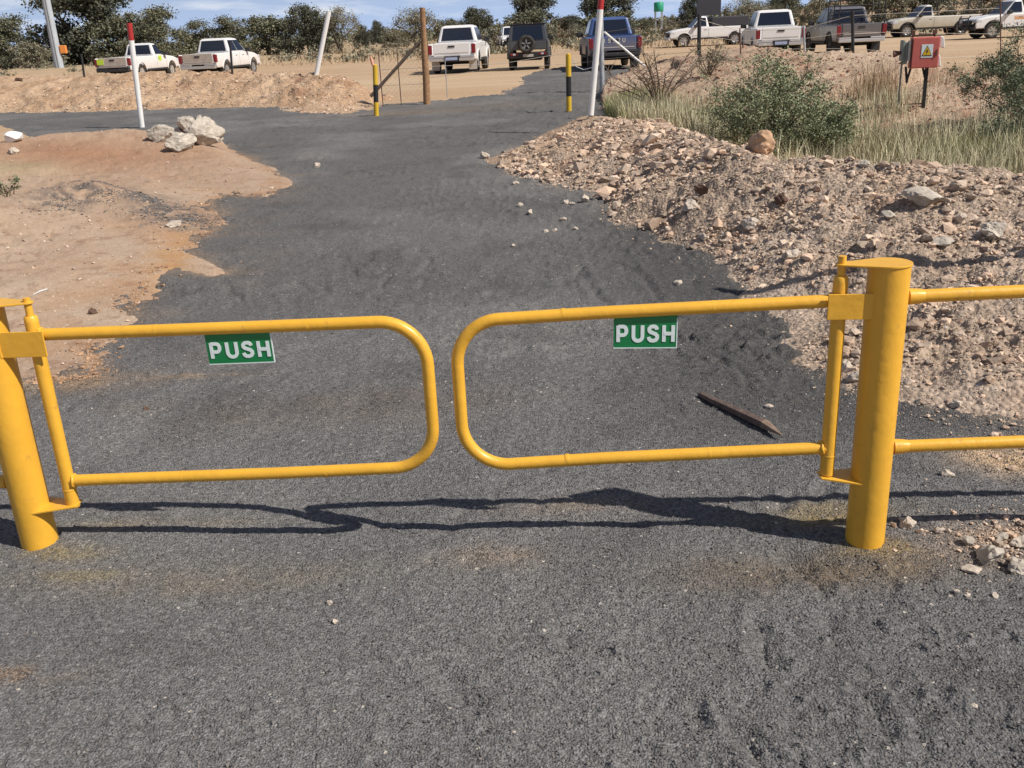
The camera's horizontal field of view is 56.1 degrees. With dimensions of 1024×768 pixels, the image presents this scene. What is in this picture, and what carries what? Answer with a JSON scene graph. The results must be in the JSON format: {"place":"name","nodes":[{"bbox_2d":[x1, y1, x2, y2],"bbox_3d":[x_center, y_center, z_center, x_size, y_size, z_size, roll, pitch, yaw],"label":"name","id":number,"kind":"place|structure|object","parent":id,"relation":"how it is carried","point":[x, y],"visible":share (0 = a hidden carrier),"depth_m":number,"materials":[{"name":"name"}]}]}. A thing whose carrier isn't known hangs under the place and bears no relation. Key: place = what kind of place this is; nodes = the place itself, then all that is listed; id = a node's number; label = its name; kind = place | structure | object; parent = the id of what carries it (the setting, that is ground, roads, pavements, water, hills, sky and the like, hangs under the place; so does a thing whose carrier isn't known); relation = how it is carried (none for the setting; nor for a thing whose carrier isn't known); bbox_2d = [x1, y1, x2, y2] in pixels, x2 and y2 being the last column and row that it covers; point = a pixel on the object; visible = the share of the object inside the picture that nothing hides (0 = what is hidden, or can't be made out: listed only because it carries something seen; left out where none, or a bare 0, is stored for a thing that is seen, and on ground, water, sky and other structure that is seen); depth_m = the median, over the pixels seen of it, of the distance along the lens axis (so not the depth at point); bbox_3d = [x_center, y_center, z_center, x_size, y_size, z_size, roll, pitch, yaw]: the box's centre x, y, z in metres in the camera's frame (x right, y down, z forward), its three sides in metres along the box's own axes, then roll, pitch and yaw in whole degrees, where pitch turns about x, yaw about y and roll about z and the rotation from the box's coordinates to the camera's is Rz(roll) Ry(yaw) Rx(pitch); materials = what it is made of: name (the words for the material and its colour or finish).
{"place":"outdoors","nodes":[
{"label":"outdoors","id":0,"kind":"place"},
{"bbox_2d":[0,69,392,113],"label":"sand bank","id":1,"kind":"structure","parent":0,"point":[24,89],"depth_m":25.98,"materials":[{"name":"beige sand"}]},
{"bbox_2d":[0,69,397,113],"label":"rubble","id":2,"kind":"object","parent":1,"relation":"on","point":[177,90],"visible":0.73,"depth_m":25.45,"materials":[{"name":"beige stone"}]},
{"bbox_2d":[314,11,330,74],"bbox_3d":[-4.912,-8.820,24.887,0.617,1.574,0.120,-3,20,0],"label":"marker pole","id":3,"kind":"object","parent":1,"relation":"on","point":[322,42],"visible":0.94,"depth_m":24.84,"materials":[{"name":"white metal"}]},
{"bbox_2d":[0,0,828,48],"label":"sky","id":4,"kind":"structure","parent":0,"point":[383,11],"materials":[{"name":"blue"}]},
{"bbox_2d":[0,65,1023,767],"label":"gravel path","id":5,"kind":"structure","parent":0,"point":[414,163],"depth_m":3.19,"materials":[{"name":"grey gravel"}]},
{"bbox_2d":[0,298,82,550],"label":"gate post","id":6,"kind":"object","parent":5,"relation":"on","point":[34,505],"visible":0.88,"depth_m":2.98,"materials":[{"name":"yellow metal"}]},
{"bbox_2d":[22,297,438,508],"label":"swing gate","id":7,"kind":"structure","parent":6,"relation":"attached to","point":[238,342],"depth_m":2.86,"materials":[{"name":"yellow metal"}]},
{"bbox_2d":[127,23,144,127],"bbox_3d":[-7.465,-6.096,19.055,0.204,2.003,0.104,-3,20,0],"label":"marker pole","id":8,"kind":"object","parent":5,"relation":"on","point":[135,74],"visible":0.86,"depth_m":19.01,"materials":[{"name":"white metal"}]},
{"bbox_2d":[373,64,378,115],"bbox_3d":[-2.743,-5.893,19.320,0.163,1.024,0.100,-3,20,0],"label":"bollard","id":9,"kind":"object","parent":5,"relation":"on","point":[375,89],"visible":0.95,"depth_m":19.28,"materials":[{"name":"metal"}]},
{"bbox_2d":[369,8,429,104],"bbox_3d":[-2.576,-7.308,21.600,1.403,2.110,0.163,-5,20,-6],"label":"fence pole","id":10,"kind":"object","parent":5,"relation":"on","point":[426,78],"visible":0.84,"depth_m":21.64,"materials":[{"name":"brown wood"}]},
{"bbox_2d":[378,49,421,105],"bbox_3d":[-2.518,-6.966,21.823,0.980,1.220,0.056,-3,20,0],"label":"wire fence","id":11,"kind":"object","parent":10,"relation":"attached to","point":[399,77],"visible":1,"depth_m":21.83,"materials":[{"name":"metal"}]},
{"bbox_2d":[566,53,571,111],"bbox_3d":[1.063,-5.635,18.021,0.112,1.083,0.100,-3,20,0],"label":"bollard","id":12,"kind":"object","parent":5,"relation":"on","point":[568,84],"visible":0.95,"depth_m":17.98,"materials":[{"name":"yellow metal"}]},
{"bbox_2d":[577,16,641,69],"bbox_3d":[3.648,-12.914,36.311,2.240,1.800,5.440,-2,20,1],"label":"pickup truck","id":13,"kind":"object","parent":5,"relation":"on","point":[614,51],"visible":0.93,"depth_m":35.00,"materials":[{"name":"blue paint"}]},
{"bbox_2d":[599,20,645,91],"bbox_3d":[2.689,-8.188,23.308,1.274,2.095,0.127,-9,21,-17],"label":"fence pole","id":14,"kind":"object","parent":5,"relation":"on","point":[601,67],"visible":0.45,"depth_m":23.23,"materials":[{"name":"metal"}]},
{"bbox_2d":[698,392,782,435],"bbox_3d":[0.910,0.107,3.851,0.041,0.031,0.513,-12,22,-24],"label":"wooden stake","id":15,"kind":"object","parent":5,"relation":"on","point":[761,422],"visible":1,"depth_m":3.81,"materials":[{"name":"brown wood"}]},
{"bbox_2d":[476,124,1023,480],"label":"pebbles","id":16,"kind":"object","parent":5,"relation":"on","point":[949,416],"visible":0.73,"depth_m":4.05,"materials":[{"name":"beige stone"}]},
{"bbox_2d":[816,257,1023,549],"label":"gate post","id":17,"kind":"object","parent":5,"relation":"on","point":[879,308],"visible":0.95,"depth_m":2.72,"materials":[{"name":"yellow metal"}]},
{"bbox_2d":[451,255,848,476],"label":"swing gate","id":18,"kind":"structure","parent":17,"relation":"attached to","point":[653,325],"depth_m":2.76,"materials":[{"name":"yellow metal"}]},
{"bbox_2d":[879,425,1023,591],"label":"rubble","id":19,"kind":"object","parent":5,"relation":"on","point":[1011,535],"visible":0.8,"depth_m":2.92,"materials":[{"name":"beige stone"}]},
{"bbox_2d":[976,544,1004,564],"bbox_3d":[1.381,0.492,2.773,0.079,0.065,0.083,-12,17,-12],"label":"stone","id":20,"kind":"object","parent":5,"relation":"on","point":[986,554],"visible":0.98,"depth_m":2.75,"materials":[{"name":"beige stone"}]},
{"bbox_2d":[1008,557,1023,574],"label":"stone","id":21,"kind":"object","parent":5,"relation":"on","point":[1015,564],"visible":1,"depth_m":2.70,"materials":[{"name":"stone"}]},
{"bbox_2d":[0,0,1023,170],"bbox_3d":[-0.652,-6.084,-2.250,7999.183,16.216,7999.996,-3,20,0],"label":"ground","id":22,"kind":"structure","parent":0,"point":[491,80],"depth_m":43.29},
{"bbox_2d":[0,12,47,69],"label":"acacia tree","id":23,"kind":"object","parent":22,"relation":"on","point":[6,33],"visible":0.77,"depth_m":92.59,"materials":[{"name":"green plant"}]},
{"bbox_2d":[6,40,68,68],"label":"thorn bush","id":24,"kind":"object","parent":22,"relation":"on","point":[29,50],"visible":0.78,"depth_m":85.48,"materials":[{"name":"green plant"}]},
{"bbox_2d":[42,0,67,67],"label":"power mast","id":25,"kind":"object","parent":22,"relation":"on","point":[57,50],"visible":0.81,"depth_m":80.05,"materials":[{"name":"grey metal"}]},
{"bbox_2d":[25,23,86,65],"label":"thorn bush","id":26,"kind":"object","parent":22,"relation":"on","point":[59,31],"visible":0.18,"depth_m":91.11,"materials":[{"name":"green plant"}]},
{"bbox_2d":[12,0,157,65],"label":"acacia tree","id":27,"kind":"object","parent":22,"relation":"on","point":[91,10],"visible":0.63,"depth_m":88.61,"materials":[{"name":"green plant"}]},
{"bbox_2d":[73,13,144,64],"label":"thorn bush","id":28,"kind":"object","parent":22,"relation":"on","point":[96,34],"visible":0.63,"depth_m":88.02,"materials":[{"name":"green plant"}]},
{"bbox_2d":[94,43,179,73],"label":"pickup truck","id":29,"kind":"object","parent":22,"relation":"on","point":[151,57],"visible":0.81,"depth_m":49.54,"materials":[{"name":"white paint"}]},
{"bbox_2d":[0,128,292,383],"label":"sand mound","id":30,"kind":"object","parent":22,"relation":"on","point":[130,156],"visible":0.82,"depth_m":8.33,"materials":[{"name":"beige sand"}]},
{"bbox_2d":[0,175,21,196],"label":"weed","id":31,"kind":"object","parent":30,"relation":"on","point":[15,180],"visible":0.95,"depth_m":9.43,"materials":[{"name":"green plant"}]},
{"bbox_2d":[0,180,222,234],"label":"spilled gravel","id":32,"kind":"structure","parent":30,"relation":"on","point":[182,216],"depth_m":8.82,"materials":[{"name":"gravel"}]},
{"bbox_2d":[0,129,272,366],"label":"pebbles","id":33,"kind":"object","parent":30,"relation":"on","point":[271,188],"visible":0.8,"depth_m":7.89,"materials":[{"name":"brown gravel"}]},
{"bbox_2d":[23,152,294,393],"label":"sand crumbs","id":34,"kind":"object","parent":30,"relation":"on","point":[61,379],"visible":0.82,"depth_m":5.11,"materials":[{"name":"beige sand"}]},
{"bbox_2d":[146,124,174,142],"bbox_3d":[-4.894,-3.509,13.428,0.365,0.252,0.291,-2,21,3],"label":"rock","id":35,"kind":"object","parent":30,"relation":"on","point":[159,133],"visible":0.89,"depth_m":13.33,"materials":[{"name":"grey stone"}]},
{"bbox_2d":[164,132,196,151],"bbox_3d":[-4.475,-3.265,13.031,0.299,0.266,0.472,4,30,23],"label":"rock","id":36,"kind":"object","parent":30,"relation":"on","point":[178,142],"visible":0.93,"depth_m":12.91,"materials":[{"name":"beige stone"}]},
{"bbox_2d":[183,116,224,145],"bbox_3d":[-4.315,-3.521,13.411,0.589,0.424,0.386,-17,25,-34],"label":"rock","id":37,"kind":"object","parent":30,"relation":"on","point":[206,131],"visible":0.84,"depth_m":13.31,"materials":[{"name":"grey stone"}]},
{"bbox_2d":[102,3,194,57],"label":"acacia tree","id":38,"kind":"object","parent":22,"relation":"on","point":[153,28],"visible":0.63,"depth_m":87.47,"materials":[{"name":"green plant"}]},
{"bbox_2d":[171,14,260,53],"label":"acacia tree","id":39,"kind":"object","parent":22,"relation":"on","point":[228,29],"visible":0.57,"depth_m":92.81,"materials":[{"name":"green plant"}]},
{"bbox_2d":[178,38,260,72],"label":"pickup truck","id":40,"kind":"object","parent":22,"relation":"on","point":[212,54],"visible":0.9,"depth_m":46.15,"materials":[{"name":"white paint"}]},
{"bbox_2d":[232,13,298,54],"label":"thorn bush","id":41,"kind":"object","parent":22,"relation":"on","point":[262,27],"visible":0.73,"depth_m":95.85,"materials":[{"name":"green plant"}]},
{"bbox_2d":[278,2,335,54],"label":"acacia tree","id":42,"kind":"object","parent":22,"relation":"on","point":[307,16],"visible":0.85,"depth_m":92.47,"materials":[{"name":"green plant"}]},
{"bbox_2d":[311,3,365,52],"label":"acacia tree","id":43,"kind":"object","parent":22,"relation":"on","point":[336,19],"visible":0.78,"depth_m":93.03,"materials":[{"name":"green plant"}]},
{"bbox_2d":[352,23,371,48],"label":"acacia tree","id":44,"kind":"object","parent":22,"relation":"on","point":[364,35],"visible":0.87,"depth_m":121.60,"materials":[{"name":"green plant"}]},
{"bbox_2d":[370,19,384,44],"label":"acacia tree","id":45,"kind":"object","parent":22,"relation":"on","point":[376,30],"visible":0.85,"depth_m":158.72,"materials":[{"name":"green plant"}]},
{"bbox_2d":[379,26,410,47],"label":"thorn bush","id":46,"kind":"object","parent":22,"relation":"on","point":[386,31],"visible":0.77,"depth_m":112.48,"materials":[{"name":"green plant"}]},
{"bbox_2d":[389,6,443,47],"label":"acacia tree","id":47,"kind":"object","parent":22,"relation":"on","point":[414,21],"visible":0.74,"depth_m":97.54,"materials":[{"name":"green plant"}]},
{"bbox_2d":[430,17,460,41],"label":"thorn bush","id":48,"kind":"object","parent":22,"relation":"on","point":[451,22],"visible":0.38,"depth_m":116.54,"materials":[{"name":"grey plant"}]},
{"bbox_2d":[428,25,489,72],"bbox_3d":[-2.146,-14.008,40.051,2.240,1.800,5.470,-1,20,6],"label":"pickup truck","id":49,"kind":"object","parent":22,"relation":"on","point":[460,44],"visible":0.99,"depth_m":38.74,"materials":[{"name":"white paint"}]},
{"bbox_2d":[5,1,928,59],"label":"woodland","id":50,"kind":"object","parent":22,"relation":"on","point":[196,46],"visible":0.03,"depth_m":234.05,"materials":[{"name":"green plant"}]},
{"bbox_2d":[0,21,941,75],"bbox_3d":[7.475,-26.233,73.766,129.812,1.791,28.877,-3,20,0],"label":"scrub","id":51,"kind":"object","parent":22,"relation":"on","point":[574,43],"visible":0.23,"depth_m":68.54,"materials":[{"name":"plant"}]},
{"bbox_2d":[457,5,497,37],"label":"acacia tree","id":52,"kind":"object","parent":22,"relation":"on","point":[475,17],"visible":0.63,"depth_m":129.74,"materials":[{"name":"green plant"}]},
{"bbox_2d":[481,19,530,47],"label":"thorn bush","id":53,"kind":"object","parent":22,"relation":"on","point":[496,30],"visible":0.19,"depth_m":85.66,"materials":[{"name":"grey plant"}]},
{"bbox_2d":[0,28,1023,75],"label":"dry grass","id":54,"kind":"structure","parent":22,"relation":"on","point":[555,46],"depth_m":65.95,"materials":[{"name":"beige plant"}]},
{"bbox_2d":[506,23,552,69],"bbox_3d":[0.718,-13.747,39.069,1.940,1.725,3.670,-1,20,4],"label":"off-road suv","id":55,"kind":"object","parent":22,"relation":"on","point":[526,39],"visible":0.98,"depth_m":37.44,"materials":[{"name":"grey paint"}]},
{"bbox_2d":[512,26,542,39],"bbox_3d":[0.609,-13.672,37.387,1.216,0.495,0.086,-1,20,4],"label":"rear window","id":56,"kind":"structure","parent":55,"relation":"in","point":[535,32],"depth_m":37.37,"materials":[{"name":"black glass"}]},
{"bbox_2d":[504,7,562,36],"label":"thorn bush","id":57,"kind":"object","parent":22,"relation":"on","point":[535,16],"visible":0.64,"depth_m":86.33,"materials":[{"name":"green plant"}]},
{"bbox_2d":[503,0,565,37],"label":"acacia tree","id":58,"kind":"object","parent":22,"relation":"on","point":[538,4],"visible":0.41,"depth_m":92.52,"materials":[{"name":"green plant"}]},
{"bbox_2d":[541,22,571,44],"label":"thorn bush","id":59,"kind":"object","parent":22,"relation":"on","point":[554,30],"visible":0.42,"depth_m":85.96,"materials":[{"name":"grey plant"}]},
{"bbox_2d":[558,14,582,37],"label":"acacia tree","id":60,"kind":"object","parent":22,"relation":"on","point":[567,20],"visible":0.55,"depth_m":140.09,"materials":[{"name":"green plant"}]},
{"bbox_2d":[563,23,586,40],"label":"thorn bush","id":61,"kind":"object","parent":22,"relation":"on","point":[575,29],"visible":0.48,"depth_m":84.55,"materials":[{"name":"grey plant"}]},
{"bbox_2d":[574,0,642,36],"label":"acacia tree","id":62,"kind":"object","parent":22,"relation":"on","point":[588,7],"visible":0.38,"depth_m":87.50,"materials":[{"name":"green plant"}]},
{"bbox_2d":[578,8,650,36],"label":"thorn bush","id":63,"kind":"object","parent":22,"relation":"on","point":[627,14],"visible":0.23,"depth_m":86.36,"materials":[{"name":"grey plant"}]},
{"bbox_2d":[636,17,663,35],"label":"thorn bush","id":64,"kind":"object","parent":22,"relation":"on","point":[647,22],"visible":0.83,"depth_m":111.90,"materials":[{"name":"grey plant"}]},
{"bbox_2d":[656,14,679,34],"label":"thorn bush","id":65,"kind":"object","parent":22,"relation":"on","point":[670,20],"visible":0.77,"depth_m":121.68,"materials":[{"name":"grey plant"}]},
{"bbox_2d":[600,84,745,143],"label":"green grass","id":66,"kind":"structure","parent":22,"relation":"on","point":[608,112],"depth_m":16.76,"materials":[{"name":"plant"}]},
{"bbox_2d":[674,0,696,28],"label":"acacia tree","id":67,"kind":"object","parent":22,"relation":"on","point":[688,10],"visible":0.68,"depth_m":102.44,"materials":[{"name":"green plant"}]},
{"bbox_2d":[664,15,748,46],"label":"pickup truck","id":68,"kind":"object","parent":22,"relation":"on","point":[711,29],"visible":0.86,"depth_m":60.36,"materials":[{"name":"white paint"}]},
{"bbox_2d":[717,0,781,21],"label":"acacia tree","id":69,"kind":"object","parent":22,"relation":"on","point":[747,7],"visible":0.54,"depth_m":97.39,"materials":[{"name":"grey plant"}]},
{"bbox_2d":[485,115,1023,420],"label":"rubble mound","id":70,"kind":"object","parent":22,"relation":"on","point":[944,350],"visible":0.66,"depth_m":5.69,"materials":[{"name":"beige gravel"}]},
{"bbox_2d":[588,0,603,115],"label":"marker pole","id":71,"kind":"object","parent":70,"relation":"on","point":[597,40],"visible":1,"depth_m":14.07,"materials":[{"name":"white"}]},
{"bbox_2d":[496,116,1023,420],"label":"rubble","id":72,"kind":"object","parent":70,"relation":"on","point":[672,164],"visible":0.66,"depth_m":6.34,"materials":[{"name":"beige stone"}]},
{"bbox_2d":[747,130,775,154],"bbox_3d":[1.960,-1.891,7.568,0.170,0.231,0.264,-2,15,-20],"label":"boulder","id":73,"kind":"object","parent":70,"relation":"on","point":[762,141],"visible":0.86,"depth_m":7.48,"materials":[{"name":"beige stone"}]},
{"bbox_2d":[901,186,943,206],"bbox_3d":[2.508,-1.132,5.824,0.243,0.103,0.215,-4,31,-11],"label":"stone","id":74,"kind":"object","parent":70,"relation":"on","point":[922,196],"visible":0.93,"depth_m":5.77,"materials":[{"name":"beige stone"}]},
{"bbox_2d":[980,221,1006,240],"bbox_3d":[2.633,-0.833,5.247,0.118,0.104,0.166,13,26,37],"label":"stone","id":75,"kind":"object","parent":70,"relation":"on","point":[994,230],"visible":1,"depth_m":5.20,"materials":[{"name":"beige stone"}]},
{"bbox_2d":[740,9,805,50],"bbox_3d":[10.683,-14.463,39.582,2.240,1.800,5.470,0,20,7],"label":"pickup truck","id":76,"kind":"object","parent":22,"relation":"on","point":[770,22],"visible":0.72,"depth_m":38.59,"materials":[{"name":"white paint"}]},
{"bbox_2d":[693,43,870,159],"bbox_3d":[2.777,-2.948,10.228,1.852,1.283,1.677,-3,20,0],"label":"green bush","id":77,"kind":"object","parent":22,"relation":"on","point":[759,117],"visible":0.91,"depth_m":10.07,"materials":[{"name":"green plant"}]},
{"bbox_2d":[766,0,813,25],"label":"acacia tree","id":78,"kind":"object","parent":22,"relation":"on","point":[792,4],"visible":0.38,"depth_m":101.95,"materials":[{"name":"green plant"}]},
{"bbox_2d":[596,85,1023,174],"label":"dry grass","id":79,"kind":"structure","parent":22,"relation":"on","point":[863,142],"depth_m":10.67,"materials":[{"name":"beige plant"}]},
{"bbox_2d":[777,91,863,157],"bbox_3d":[3.177,-2.628,9.994,0.861,0.806,1.052,-3,20,0],"label":"green bush","id":80,"kind":"object","parent":22,"relation":"on","point":[837,131],"visible":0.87,"depth_m":9.79,"materials":[{"name":"green plant"}]},
{"bbox_2d":[796,0,845,27],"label":"thorn bush","id":81,"kind":"object","parent":22,"relation":"on","point":[818,7],"visible":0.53,"depth_m":88.17,"materials":[{"name":"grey plant"}]},
{"bbox_2d":[805,0,886,51],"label":"pickup truck","id":82,"kind":"object","parent":22,"relation":"on","point":[866,34],"visible":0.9,"depth_m":37.70,"materials":[{"name":"grey paint"}]},
{"bbox_2d":[831,0,889,21],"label":"thorn bush","id":83,"kind":"object","parent":22,"relation":"on","point":[857,2],"visible":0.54,"depth_m":92.46,"materials":[{"name":"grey plant"}]},
{"bbox_2d":[873,0,918,21],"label":"thorn bush","id":84,"kind":"object","parent":22,"relation":"on","point":[903,5],"visible":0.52,"depth_m":93.06,"materials":[{"name":"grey plant"}]},
{"bbox_2d":[778,123,1023,170],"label":"green grass","id":85,"kind":"structure","parent":22,"relation":"on","point":[967,149],"depth_m":9.91,"materials":[{"name":"plant"}]},
{"bbox_2d":[881,0,981,36],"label":"pickup truck","id":86,"kind":"object","parent":22,"relation":"on","point":[922,18],"visible":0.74,"depth_m":57.62,"materials":[{"name":"beige paint"}]},
{"bbox_2d":[907,0,965,15],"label":"thorn bush","id":87,"kind":"object","parent":22,"relation":"on","point":[941,3],"visible":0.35,"depth_m":93.13,"materials":[{"name":"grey plant"}]},
{"bbox_2d":[943,0,1002,14],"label":"thorn bush","id":88,"kind":"object","parent":22,"relation":"on","point":[984,9],"visible":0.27,"depth_m":87.74,"materials":[{"name":"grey plant"}]},
{"bbox_2d":[956,0,1023,38],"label":"pickup truck","id":89,"kind":"object","parent":22,"relation":"on","point":[1012,11],"visible":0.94,"depth_m":48.27,"materials":[{"name":"white paint"}]},
{"bbox_2d":[975,91,1023,140],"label":"thorn bush","id":90,"kind":"object","parent":22,"relation":"on","point":[1019,107],"visible":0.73,"depth_m":10.22,"materials":[{"name":"green plant"}]},
{"bbox_2d":[598,45,1016,135],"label":"red bank","id":91,"kind":"structure","parent":0,"point":[840,65],"depth_m":17.53,"materials":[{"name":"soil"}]},
{"bbox_2d":[601,42,710,103],"bbox_3d":[2.459,-5.121,16.123,1.948,1.282,1.456,-3,20,0],"label":"dry bush","id":92,"kind":"object","parent":91,"relation":"on","point":[653,82],"visible":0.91,"depth_m":16.22,"materials":[{"name":"brown plant"}]},
{"bbox_2d":[697,0,720,54],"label":"sign board","id":93,"kind":"object","parent":91,"relation":"on","point":[708,7],"visible":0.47,"depth_m":22.41,"materials":[{"name":"black paint"}]},
{"bbox_2d":[688,41,735,76],"bbox_3d":[3.865,-6.249,18.507,1.057,0.729,0.968,-3,20,0],"label":"dry bush","id":94,"kind":"object","parent":91,"relation":"on","point":[714,59],"visible":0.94,"depth_m":18.50,"materials":[{"name":"brown plant"}]},
{"bbox_2d":[607,0,1000,62],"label":"strand fence","id":95,"kind":"object","parent":91,"relation":"on","point":[698,19],"visible":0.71,"depth_m":20.31,"materials":[{"name":"black paint"}]},
{"bbox_2d":[828,55,915,100],"bbox_3d":[5.835,-4.999,15.647,1.424,0.714,1.610,-3,20,0],"label":"grass tuft","id":96,"kind":"object","parent":91,"relation":"on","point":[871,82],"visible":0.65,"depth_m":15.48,"materials":[{"name":"beige plant"}]},
{"bbox_2d":[840,80,977,109],"bbox_3d":[5.749,-4.339,14.392,1.920,0.389,1.799,-12,22,-24],"label":"grass tuft","id":97,"kind":"object","parent":91,"relation":"on","point":[915,97],"visible":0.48,"depth_m":14.41,"materials":[{"name":"beige plant"}]},
{"bbox_2d":[893,30,944,107],"bbox_3d":[5.745,-4.360,13.650,0.676,1.246,0.230,4,21,18],"label":"electrical box","id":98,"kind":"object","parent":91,"relation":"on","point":[919,52],"visible":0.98,"depth_m":13.47,"materials":[{"name":"red metal"}]},
{"bbox_2d":[911,37,939,67],"bbox_3d":[5.778,-4.633,13.425,0.344,0.391,0.032,1,21,11],"label":"door","id":99,"kind":"structure","parent":98,"relation":"in","point":[917,62],"depth_m":13.43,"materials":[{"name":"red metal"}]},
{"bbox_2d":[901,60,1012,87],"bbox_3d":[7.756,-5.407,16.655,2.475,0.416,2.599,-3,20,0],"label":"grass tuft","id":100,"kind":"object","parent":91,"relation":"on","point":[941,75],"visible":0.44,"depth_m":16.73,"materials":[{"name":"beige plant"}]},
{"bbox_2d":[943,18,1023,123],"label":"thorn bush","id":101,"kind":"object","parent":91,"relation":"on","point":[1002,69],"visible":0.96,"depth_m":12.02,"materials":[{"name":"green plant"}]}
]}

